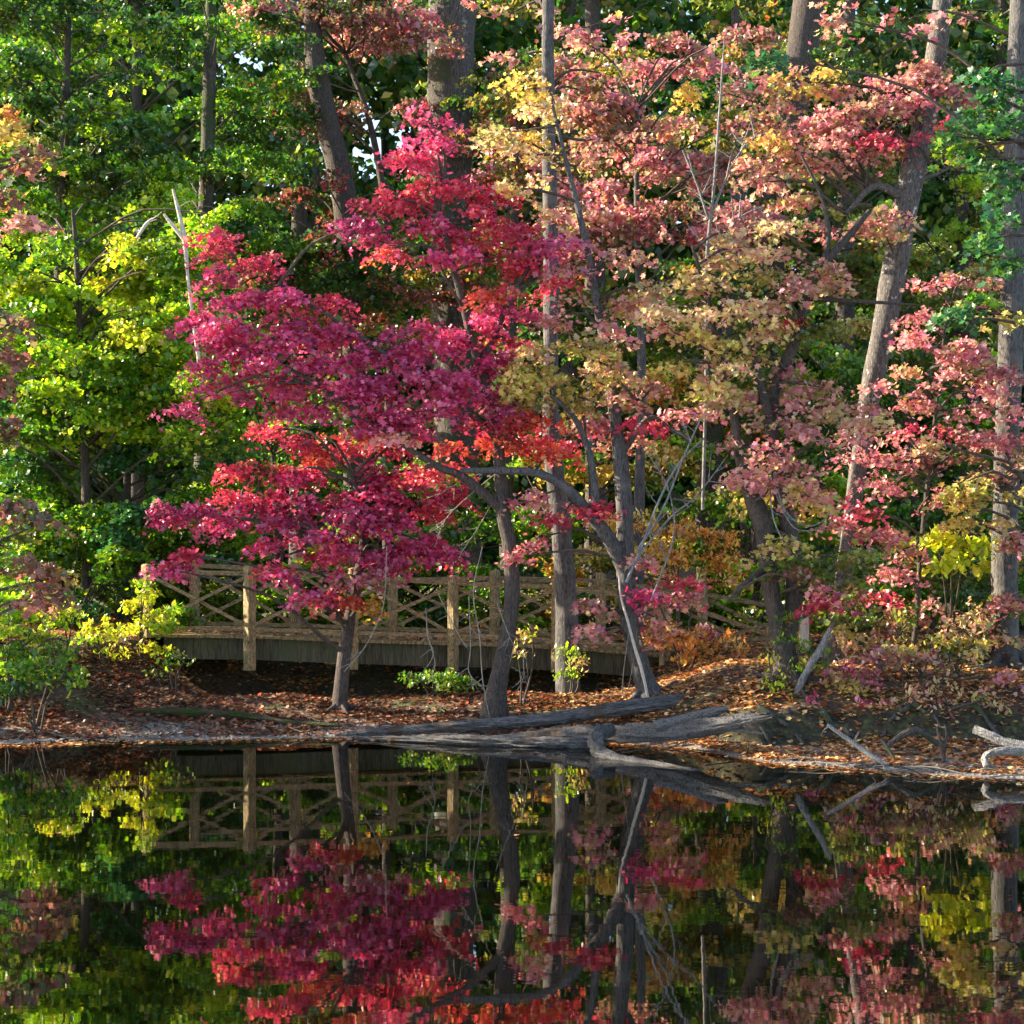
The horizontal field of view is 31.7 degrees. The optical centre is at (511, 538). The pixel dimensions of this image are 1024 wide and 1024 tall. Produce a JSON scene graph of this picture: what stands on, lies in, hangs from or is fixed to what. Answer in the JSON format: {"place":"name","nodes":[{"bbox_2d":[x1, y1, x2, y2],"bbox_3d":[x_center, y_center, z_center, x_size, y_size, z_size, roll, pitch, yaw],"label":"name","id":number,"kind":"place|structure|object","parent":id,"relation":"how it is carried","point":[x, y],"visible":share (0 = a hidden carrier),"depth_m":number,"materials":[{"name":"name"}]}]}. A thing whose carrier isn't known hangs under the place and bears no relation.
{"place":"outdoors","nodes":[
{"label":"outdoors","id":0,"kind":"place"},
{"bbox_2d":[0,736,1023,1023],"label":"water","id":1,"kind":"structure","parent":0,"point":[344,880],"depth_m":15.49,"materials":[{"name":"liquid"}]},
{"bbox_2d":[587,723,697,770],"bbox_3d":[1.642,2.871,24.417,0.652,0.536,2.511,0,0,-25],"label":"fallen log","id":2,"kind":"object","parent":1,"relation":"in","point":[598,735],"visible":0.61,"depth_m":24.81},
{"bbox_2d":[0,428,1023,779],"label":"ground","id":3,"kind":"structure","parent":0,"point":[380,678],"depth_m":28.74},
{"bbox_2d":[0,103,81,623],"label":"edge maple","id":4,"kind":"object","parent":3,"relation":"on","point":[45,600],"visible":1,"depth_m":25.30,"materials":[{"name":"pink plant"}]},
{"bbox_2d":[0,578,82,711],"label":"bush","id":5,"kind":"object","parent":3,"relation":"on","point":[15,648],"visible":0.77,"depth_m":28.57,"materials":[{"name":"green plant"}]},
{"bbox_2d":[0,655,93,731],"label":"bush","id":6,"kind":"object","parent":3,"relation":"on","point":[27,669],"visible":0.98,"depth_m":27.53,"materials":[{"name":"green plant"}]},
{"bbox_2d":[33,599,88,671],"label":"bush","id":7,"kind":"object","parent":3,"relation":"on","point":[58,623],"visible":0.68,"depth_m":29.98,"materials":[{"name":"yellow plant"}]},
{"bbox_2d":[65,615,130,662],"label":"bush","id":8,"kind":"object","parent":3,"relation":"on","point":[111,635],"visible":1,"depth_m":30.53,"materials":[{"name":"yellow plant"}]},
{"bbox_2d":[0,499,206,628],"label":"leafy thicket","id":9,"kind":"object","parent":3,"relation":"on","point":[114,551],"visible":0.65,"depth_m":33.34,"materials":[{"name":"green plant"}]},
{"bbox_2d":[0,0,230,590],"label":"green tree","id":10,"kind":"object","parent":3,"relation":"on","point":[160,174],"visible":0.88,"depth_m":35.92,"materials":[{"name":"green plant"}]},
{"bbox_2d":[0,195,273,620],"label":"green tree","id":11,"kind":"object","parent":3,"relation":"on","point":[97,351],"visible":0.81,"depth_m":33.90,"materials":[{"name":"green plant"}]},
{"bbox_2d":[0,385,280,620],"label":"green tree","id":12,"kind":"object","parent":3,"relation":"on","point":[18,465],"visible":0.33,"depth_m":34.98,"materials":[{"name":"green plant"}]},
{"bbox_2d":[116,575,185,659],"bbox_3d":[-6.170,1.363,31.070,1.240,1.509,0.987,0,0,-22],"label":"spicebush","id":13,"kind":"object","parent":3,"relation":"on","point":[141,601],"visible":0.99,"depth_m":30.93,"materials":[{"name":"yellow plant"}]},
{"bbox_2d":[142,649,196,691],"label":"bush","id":14,"kind":"object","parent":3,"relation":"on","point":[179,656],"visible":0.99,"depth_m":30.21,"materials":[{"name":"green plant"}]},
{"bbox_2d":[136,189,203,382],"bbox_3d":[-6.173,-4.568,32.553,1.217,3.494,0.269,0,0,-14],"label":"pale snag","id":15,"kind":"object","parent":3,"relation":"on","point":[181,233],"visible":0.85,"depth_m":32.57,"materials":[{"name":"grey wood"}]},
{"bbox_2d":[0,0,373,505],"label":"green tree","id":16,"kind":"object","parent":3,"relation":"on","point":[88,65],"visible":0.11,"depth_m":45.60,"materials":[{"name":"green plant"}]},
{"bbox_2d":[153,583,234,625],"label":"understorey shrub","id":17,"kind":"object","parent":3,"relation":"on","point":[209,600],"visible":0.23,"depth_m":35.74,"materials":[{"name":"green plant"}]},
{"bbox_2d":[110,0,341,625],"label":"green tree","id":18,"kind":"object","parent":3,"relation":"on","point":[261,160],"visible":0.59,"depth_m":37.88,"materials":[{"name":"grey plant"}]},
{"bbox_2d":[136,708,338,726],"bbox_3d":[-4.278,2.786,28.247,3.416,0.237,0.257,0,0,15],"label":"mossy log","id":19,"kind":"object","parent":3,"relation":"on","point":[227,714],"visible":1,"depth_m":28.33,"materials":[{"name":"wood"}]},
{"bbox_2d":[200,576,285,626],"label":"understorey shrub","id":20,"kind":"object","parent":3,"relation":"on","point":[216,586],"visible":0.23,"depth_m":36.36,"materials":[{"name":"green plant"}]},
{"bbox_2d":[164,353,397,627],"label":"green tree","id":21,"kind":"object","parent":3,"relation":"on","point":[323,492],"visible":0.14,"depth_m":36.88,"materials":[{"name":"green plant"}]},
{"bbox_2d":[134,420,483,714],"bbox_3d":[-3.198,0.560,29.004,5.482,5.083,2.312,0,0,0],"label":"crimson maple","id":22,"kind":"object","parent":3,"relation":"on","point":[353,602],"visible":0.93,"depth_m":28.81,"materials":[{"name":"red plant"}]},
{"bbox_2d":[339,546,435,686],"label":"hanging twigs","id":23,"kind":"object","parent":22,"relation":"hanging from","point":[360,652],"visible":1,"depth_m":27.99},
{"bbox_2d":[216,3,437,564],"bbox_3d":[-4.459,-5.206,40.122,5.700,14.689,4.356,0,0,0],"label":"dusky tree","id":24,"kind":"object","parent":3,"relation":"on","point":[352,281],"visible":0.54,"depth_m":39.76,"materials":[{"name":"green plant"}]},
{"bbox_2d":[152,0,506,569],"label":"green tree","id":25,"kind":"object","parent":3,"relation":"on","point":[300,156],"visible":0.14,"depth_m":43.84,"materials":[{"name":"green plant"}]},
{"bbox_2d":[281,553,378,629],"bbox_3d":[-3.557,1.145,36.555,2.272,1.852,2.355,0,0,0],"label":"understorey shrub","id":26,"kind":"object","parent":3,"relation":"on","point":[304,610],"visible":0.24,"depth_m":36.15,"materials":[{"name":"green plant"}]},
{"bbox_2d":[217,0,479,597],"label":"dusky tree","id":27,"kind":"object","parent":3,"relation":"on","point":[391,37],"visible":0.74,"depth_m":40.12,"materials":[{"name":"pink plant"}]},
{"bbox_2d":[148,100,585,732],"bbox_3d":[-2.257,-1.743,27.773,6.849,9.996,2.323,0,0,0],"label":"crimson maple","id":28,"kind":"object","parent":3,"relation":"on","point":[388,426],"visible":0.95,"depth_m":27.77,"materials":[{"name":"red plant"}]},
{"bbox_2d":[437,546,530,717],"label":"hanging twigs","id":29,"kind":"object","parent":28,"relation":"hanging from","point":[523,673],"visible":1,"depth_m":27.59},
{"bbox_2d":[424,473,548,556],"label":"hanging twigs","id":30,"kind":"object","parent":28,"relation":"hanging from","point":[451,511],"visible":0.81,"depth_m":28.39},
{"bbox_2d":[336,556,439,626],"bbox_3d":[-2.490,1.130,36.611,2.262,1.647,1.805,0,0,0],"label":"understorey shrub","id":31,"kind":"object","parent":3,"relation":"on","point":[401,618],"visible":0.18,"depth_m":36.18,"materials":[{"name":"green plant"}]},
{"bbox_2d":[394,666,480,697],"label":"bush","id":32,"kind":"object","parent":3,"relation":"on","point":[447,683],"visible":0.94,"depth_m":29.90,"materials":[{"name":"green plant"}]},
{"bbox_2d":[402,559,481,632],"bbox_3d":[-1.532,1.245,36.514,1.847,1.705,2.315,0,0,0],"label":"understorey shrub","id":33,"kind":"object","parent":3,"relation":"on","point":[436,614],"visible":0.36,"depth_m":36.08,"materials":[{"name":"green plant"}]},
{"bbox_2d":[365,0,540,615],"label":"great trunk","id":34,"kind":"object","parent":3,"relation":"on","point":[445,94],"visible":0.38,"depth_m":41.56,"materials":[{"name":"grey plant"}]},
{"bbox_2d":[131,560,807,675],"bbox_3d":[-0.600,1.435,32.795,12.292,2.184,2.010,0,0,0],"label":"footbridge","id":35,"kind":"object","parent":3,"relation":"on","point":[249,645],"visible":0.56,"depth_m":32.17,"materials":[{"name":"brown wood"}]},
{"bbox_2d":[342,449,612,631],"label":"green tree","id":36,"kind":"object","parent":3,"relation":"on","point":[489,530],"visible":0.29,"depth_m":36.68,"materials":[{"name":"green plant"}]},
{"bbox_2d":[356,734,606,747],"bbox_3d":[-0.518,2.960,26.351,3.826,0.245,0.439,0,0,15],"label":"fallen log","id":37,"kind":"object","parent":3,"relation":"on","point":[509,740],"visible":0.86,"depth_m":26.16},
{"bbox_2d":[459,582,544,626],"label":"understorey shrub","id":38,"kind":"object","parent":3,"relation":"on","point":[480,613],"visible":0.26,"depth_m":38.02,"materials":[{"name":"green plant"}]},
{"bbox_2d":[467,588,551,626],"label":"understorey shrub","id":39,"kind":"object","parent":3,"relation":"on","point":[530,607],"visible":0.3,"depth_m":38.22,"materials":[{"name":"green plant"}]},
{"bbox_2d":[0,0,1023,576],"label":"woods","id":40,"kind":"object","parent":3,"relation":"on","point":[388,84],"visible":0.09,"depth_m":60.27,"materials":[{"name":"green plant"}]},
{"bbox_2d":[0,719,1023,779],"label":"gravel","id":41,"kind":"structure","parent":3,"relation":"on","point":[221,736],"depth_m":27.14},
{"bbox_2d":[0,607,1023,835],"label":"fallen leaves","id":42,"kind":"object","parent":3,"relation":"on","point":[662,680],"visible":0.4,"depth_m":28.33,"materials":[{"name":"brown plant"}]},
{"bbox_2d":[821,724,888,770],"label":"driftwood branch","id":43,"kind":"object","parent":42,"relation":"on","point":[873,757],"visible":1,"depth_m":23.30,"materials":[{"name":"grey wood"}]},
{"bbox_2d":[347,693,689,735],"bbox_3d":[0.410,2.598,27.330,5.801,0.793,0.330,0,0,0],"label":"fallen log","id":44,"kind":"object","parent":3,"relation":"on","point":[628,707],"visible":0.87,"depth_m":27.24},
{"bbox_2d":[512,624,537,703],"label":"bush","id":45,"kind":"object","parent":3,"relation":"on","point":[525,634],"visible":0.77,"depth_m":28.99,"materials":[{"name":"yellow plant"}]},
{"bbox_2d":[460,0,639,693],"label":"slim trunk tree","id":46,"kind":"object","parent":3,"relation":"on","point":[565,593],"visible":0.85,"depth_m":30.30,"materials":[{"name":"grey plant"}]},
{"bbox_2d":[432,43,690,604],"bbox_3d":[1.005,-4.313,38.545,5.499,13.012,4.570,0,0,0],"label":"autumn tree","id":47,"kind":"object","parent":3,"relation":"on","point":[506,102],"visible":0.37,"depth_m":38.23,"materials":[{"name":"yellow plant"}]},
{"bbox_2d":[536,553,586,615],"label":"understorey shrub","id":48,"kind":"object","parent":3,"relation":"on","point":[552,573],"visible":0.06,"depth_m":41.13,"materials":[{"name":"green plant"}]},
{"bbox_2d":[552,641,589,694],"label":"bush","id":49,"kind":"object","parent":3,"relation":"on","point":[574,659],"visible":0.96,"depth_m":29.60,"materials":[{"name":"green plant"}]},
{"bbox_2d":[403,0,767,588],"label":"green tree","id":50,"kind":"object","parent":3,"relation":"on","point":[591,12],"visible":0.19,"depth_m":47.79,"materials":[{"name":"green plant"}]},
{"bbox_2d":[460,69,730,717],"bbox_3d":[1.355,-2.259,28.086,4.319,10.271,2.124,0,0,0],"label":"peach maple","id":51,"kind":"object","parent":3,"relation":"on","point":[619,546],"visible":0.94,"depth_m":27.97,"materials":[{"name":"plant"}]},
{"bbox_2d":[621,620,636,693],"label":"hanging twigs","id":52,"kind":"object","parent":51,"relation":"hanging from","point":[624,662],"visible":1,"depth_m":27.99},
{"bbox_2d":[618,575,648,697],"bbox_3d":[1.880,1.518,27.850,0.480,1.914,0.059,0,0,0],"label":"peeled strip","id":53,"kind":"object","parent":51,"relation":"attached to","point":[636,653],"visible":0.96,"depth_m":27.83,"materials":[{"name":"grey wood"}]},
{"bbox_2d":[625,414,729,600],"bbox_3d":[2.529,-0.483,27.214,1.661,2.840,0.512,0,0,0],"label":"dead bough","id":54,"kind":"object","parent":51,"relation":"attached to","point":[639,549],"visible":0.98,"depth_m":27.19,"materials":[{"name":"wood"}]},
{"bbox_2d":[577,587,620,631],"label":"understorey shrub","id":55,"kind":"object","parent":3,"relation":"on","point":[582,619],"visible":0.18,"depth_m":36.30,"materials":[{"name":"green plant"}]},
{"bbox_2d":[509,706,773,743],"bbox_3d":[1.799,2.687,25.644,4.254,0.736,0.416,0,0,33],"label":"fallen log","id":56,"kind":"object","parent":3,"relation":"on","point":[710,721],"visible":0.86,"depth_m":25.16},
{"bbox_2d":[525,365,764,624],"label":"green tree","id":57,"kind":"object","parent":3,"relation":"on","point":[676,454],"visible":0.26,"depth_m":37.95,"materials":[{"name":"green plant"}]},
{"bbox_2d":[607,571,689,592],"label":"understorey shrub","id":58,"kind":"object","parent":3,"relation":"on","point":[670,582],"visible":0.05,"depth_m":41.36,"materials":[{"name":"green plant"}]},
{"bbox_2d":[532,21,793,628],"bbox_3d":[2.792,-3.807,34.063,5.037,12.080,4.611,0,0,7],"label":"autumn tree","id":59,"kind":"object","parent":3,"relation":"on","point":[605,113],"visible":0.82,"depth_m":33.53,"materials":[{"name":"pink plant"}]},
{"bbox_2d":[573,496,753,662],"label":"orange beech","id":60,"kind":"object","parent":3,"relation":"on","point":[676,556],"visible":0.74,"depth_m":31.85,"materials":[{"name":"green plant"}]},
{"bbox_2d":[615,607,749,672],"bbox_3d":[2.846,1.684,30.212,2.271,1.265,1.116,0,0,8],"label":"bush","id":61,"kind":"object","parent":3,"relation":"on","point":[690,641],"visible":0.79,"depth_m":30.17,"materials":[{"name":"orange plant"}]},
{"bbox_2d":[658,586,717,627],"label":"understorey shrub","id":62,"kind":"object","parent":3,"relation":"on","point":[684,618],"visible":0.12,"depth_m":36.11,"materials":[{"name":"green plant"}]},
{"bbox_2d":[670,557,763,629],"bbox_3d":[4.244,1.214,36.716,1.850,1.689,1.902,0,0,-21],"label":"understorey shrub","id":63,"kind":"object","parent":3,"relation":"on","point":[720,587],"visible":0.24,"depth_m":36.40,"materials":[{"name":"orange plant"}]},
{"bbox_2d":[596,181,846,592],"bbox_3d":[4.797,-2.799,38.940,6.384,9.838,4.488,0,0,0],"label":"green tree","id":64,"kind":"object","parent":3,"relation":"on","point":[714,433],"visible":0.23,"depth_m":38.74,"materials":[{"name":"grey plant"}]},
{"bbox_2d":[682,36,771,509],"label":"bare sapling","id":65,"kind":"object","parent":3,"relation":"on","point":[712,204],"visible":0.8,"depth_m":29.38,"materials":[{"name":"wood"}]},
{"bbox_2d":[720,703,770,742],"bbox_3d":[3.356,2.686,25.903,0.144,0.570,1.314,0,0,-28],"label":"exposed root","id":66,"kind":"object","parent":3,"relation":"on","point":[760,726],"visible":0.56,"depth_m":25.74,"materials":[{"name":"grey plant"}]},
{"bbox_2d":[657,0,885,609],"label":"autumn tree","id":67,"kind":"object","parent":3,"relation":"on","point":[804,26],"visible":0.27,"depth_m":40.67,"materials":[{"name":"pink plant"}]},
{"bbox_2d":[625,154,919,697],"bbox_3d":[3.879,-1.661,26.787,4.424,8.307,2.111,0,0,0],"label":"shaggy maple","id":68,"kind":"object","parent":3,"relation":"on","point":[797,571],"visible":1,"depth_m":26.82,"materials":[{"name":"pink plant"}]},
{"bbox_2d":[767,473,829,555],"bbox_3d":[4.206,-0.361,26.483,0.936,1.211,0.115,0,0,-3],"label":"dead bough","id":69,"kind":"object","parent":68,"relation":"attached to","point":[782,508],"visible":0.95,"depth_m":26.49,"materials":[{"name":"grey wood"}]},
{"bbox_2d":[765,708,791,719],"bbox_3d":[3.531,2.546,25.765,0.945,0.259,0.295,0,0,0],"label":"exposed root","id":70,"kind":"object","parent":3,"relation":"on","point":[786,711],"visible":0.3,"depth_m":25.79,"materials":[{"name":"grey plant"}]},
{"bbox_2d":[683,454,878,635],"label":"green tree","id":71,"kind":"object","parent":3,"relation":"on","point":[724,499],"visible":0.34,"depth_m":35.89,"materials":[{"name":"green plant"}]},
{"bbox_2d":[755,704,828,746],"bbox_3d":[4.002,2.652,25.598,1.139,0.579,0.238,0,0,33],"label":"exposed root","id":72,"kind":"object","parent":3,"relation":"on","point":[761,708],"visible":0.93,"depth_m":25.68,"materials":[{"name":"grey plant"}]},
{"bbox_2d":[757,610,834,698],"bbox_3d":[4.156,1.861,26.733,1.336,1.656,0.750,0,0,-34],"label":"vine tangle","id":73,"kind":"object","parent":3,"relation":"on","point":[798,664],"visible":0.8,"depth_m":26.64,"materials":[{"name":"green plant"}]},
{"bbox_2d":[800,608,808,649],"bbox_3d":[5.101,1.682,31.500,0.163,0.955,0.179,0,0,0],"label":"pale stake","id":74,"kind":"object","parent":3,"relation":"on","point":[804,631],"visible":0.34,"depth_m":31.44,"materials":[{"name":"grey wood"}]},
{"bbox_2d":[794,627,831,693],"bbox_3d":[4.388,1.897,26.534,0.615,1.198,0.192,0,0,0],"label":"log","id":75,"kind":"object","parent":3,"relation":"on","point":[802,679],"visible":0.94,"depth_m":26.46,"materials":[{"name":"wood"}]},
{"bbox_2d":[805,690,820,705],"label":"red seedling","id":76,"kind":"object","parent":3,"relation":"on","point":[813,697],"visible":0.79,"depth_m":26.09,"materials":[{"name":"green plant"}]},
{"bbox_2d":[644,0,1023,575],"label":"green tree","id":77,"kind":"object","parent":3,"relation":"on","point":[845,311],"visible":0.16,"depth_m":48.71,"materials":[{"name":"green plant"}]},
{"bbox_2d":[819,709,867,740],"bbox_3d":[4.749,2.645,25.520,0.895,0.433,0.188,0,0,37],"label":"exposed root","id":78,"kind":"object","parent":3,"relation":"on","point":[823,713],"visible":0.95,"depth_m":25.66,"materials":[{"name":"grey plant"}]},
{"bbox_2d":[711,0,988,664],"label":"leaning maple","id":79,"kind":"object","parent":3,"relation":"on","point":[900,216],"visible":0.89,"depth_m":29.33,"materials":[{"name":"pink plant"}]},
{"bbox_2d":[824,595,883,629],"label":"understorey shrub","id":80,"kind":"object","parent":3,"relation":"on","point":[879,616],"visible":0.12,"depth_m":35.73,"materials":[{"name":"green plant"}]},
{"bbox_2d":[824,663,898,708],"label":"seedling","id":81,"kind":"object","parent":3,"relation":"on","point":[880,702],"visible":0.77,"depth_m":25.91,"materials":[{"name":"pink plant"}]},
{"bbox_2d":[824,602,919,672],"bbox_3d":[5.540,1.535,27.811,1.538,1.130,0.925,0,0,0],"label":"faded shrub","id":82,"kind":"object","parent":3,"relation":"on","point":[856,624],"visible":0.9,"depth_m":27.75,"materials":[{"name":"pink plant"}]},
{"bbox_2d":[740,48,1023,340],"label":"green maple","id":83,"kind":"object","parent":3,"relation":"on","point":[1000,101],"visible":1,"depth_m":25.51,"materials":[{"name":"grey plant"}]},
{"bbox_2d":[871,698,917,741],"bbox_3d":[5.376,2.554,25.478,1.030,0.561,0.213,0,0,-37],"label":"exposed root","id":84,"kind":"object","parent":3,"relation":"on","point":[906,708],"visible":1,"depth_m":25.50,"materials":[{"name":"grey plant"}]},
{"bbox_2d":[781,336,1023,577],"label":"green tree","id":85,"kind":"object","parent":3,"relation":"on","point":[846,364],"visible":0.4,"depth_m":37.41,"materials":[{"name":"green plant"}]},
{"bbox_2d":[880,726,947,758],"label":"driftwood branch","id":86,"kind":"object","parent":3,"relation":"on","point":[908,731],"visible":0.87,"depth_m":24.27,"materials":[{"name":"grey plant"}]},
{"bbox_2d":[808,0,1023,671],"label":"grey trunk tree","id":87,"kind":"object","parent":3,"relation":"on","point":[1010,354],"visible":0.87,"depth_m":28.46,"materials":[{"name":"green plant"}]},
{"bbox_2d":[810,270,1023,668],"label":"rose maple","id":88,"kind":"object","parent":3,"relation":"on","point":[973,353],"visible":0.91,"depth_m":28.03,"materials":[{"name":"pink plant"}]},
{"bbox_2d":[894,702,940,727],"bbox_3d":[5.815,2.562,25.532,0.905,0.493,0.188,0,0,34],"label":"exposed root","id":89,"kind":"object","parent":3,"relation":"on","point":[922,710],"visible":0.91,"depth_m":25.46,"materials":[{"name":"grey plant"}]},
{"bbox_2d":[815,585,1023,666],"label":"leafy thicket","id":90,"kind":"object","parent":3,"relation":"on","point":[964,618],"visible":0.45,"depth_m":28.64,"materials":[{"name":"pink plant"}]},
{"bbox_2d":[817,499,1023,630],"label":"green tree","id":91,"kind":"object","parent":3,"relation":"on","point":[906,511],"visible":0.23,"depth_m":35.73,"materials":[{"name":"green plant"}]},
{"bbox_2d":[819,90,1023,593],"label":"autumn tree","id":92,"kind":"object","parent":3,"relation":"on","point":[964,183],"visible":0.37,"depth_m":39.63,"materials":[{"name":"green plant"}]},
{"bbox_2d":[819,641,1023,698],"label":"leafy thicket","id":93,"kind":"object","parent":3,"relation":"on","point":[856,683],"visible":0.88,"depth_m":26.38,"materials":[{"name":"pink plant"}]},
{"bbox_2d":[885,632,957,679],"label":"faded shrub","id":94,"kind":"object","parent":3,"relation":"on","point":[912,651],"visible":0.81,"depth_m":27.03,"materials":[{"name":"green plant"}]},
{"bbox_2d":[852,533,1023,643],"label":"leafy thicket","id":95,"kind":"object","parent":3,"relation":"on","point":[976,595],"visible":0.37,"depth_m":31.71,"materials":[{"name":"green plant"}]},
{"bbox_2d":[936,724,947,762],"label":"driftwood branch","id":96,"kind":"object","parent":3,"relation":"on","point":[943,749],"visible":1,"depth_m":23.88,"materials":[{"name":"grey plant"}]},
{"bbox_2d":[891,522,1012,642],"bbox_3d":[6.981,0.902,28.492,1.764,2.325,1.876,0,0,0],"label":"spicebush","id":97,"kind":"object","parent":3,"relation":"on","point":[948,563],"visible":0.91,"depth_m":27.91,"materials":[{"name":"yellow plant"}]},
{"bbox_2d":[899,675,1011,718],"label":"seedling","id":98,"kind":"object","parent":3,"relation":"on","point":[952,707],"visible":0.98,"depth_m":25.57,"materials":[{"name":"pink plant"}]},
{"bbox_2d":[926,616,1001,676],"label":"faded shrub","id":99,"kind":"object","parent":3,"relation":"on","point":[952,645],"visible":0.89,"depth_m":27.50,"materials":[{"name":"pink plant"}]},
{"bbox_2d":[909,434,1023,618],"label":"olive maple","id":100,"kind":"object","parent":3,"relation":"on","point":[971,497],"visible":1,"depth_m":27.45,"materials":[{"name":"yellow plant"}]},
{"bbox_2d":[960,703,1000,735],"bbox_3d":[6.727,2.610,25.498,0.942,0.546,0.191,0,0,42],"label":"exposed root","id":101,"kind":"object","parent":3,"relation":"on","point":[978,709],"visible":0.53,"depth_m":25.47,"materials":[{"name":"grey plant"}]},
{"bbox_2d":[972,725,1023,746],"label":"driftwood branch","id":102,"kind":"object","parent":3,"relation":"on","point":[997,739],"visible":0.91,"depth_m":23.42,"materials":[{"name":"wood"}]},
{"bbox_2d":[981,746,1023,767],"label":"driftwood branch","id":103,"kind":"object","parent":3,"relation":"on","point":[1009,751],"visible":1,"depth_m":22.96,"materials":[{"name":"wood"}]},
{"bbox_2d":[39,0,1023,419],"label":"sky","id":104,"kind":"structure","parent":0,"point":[355,150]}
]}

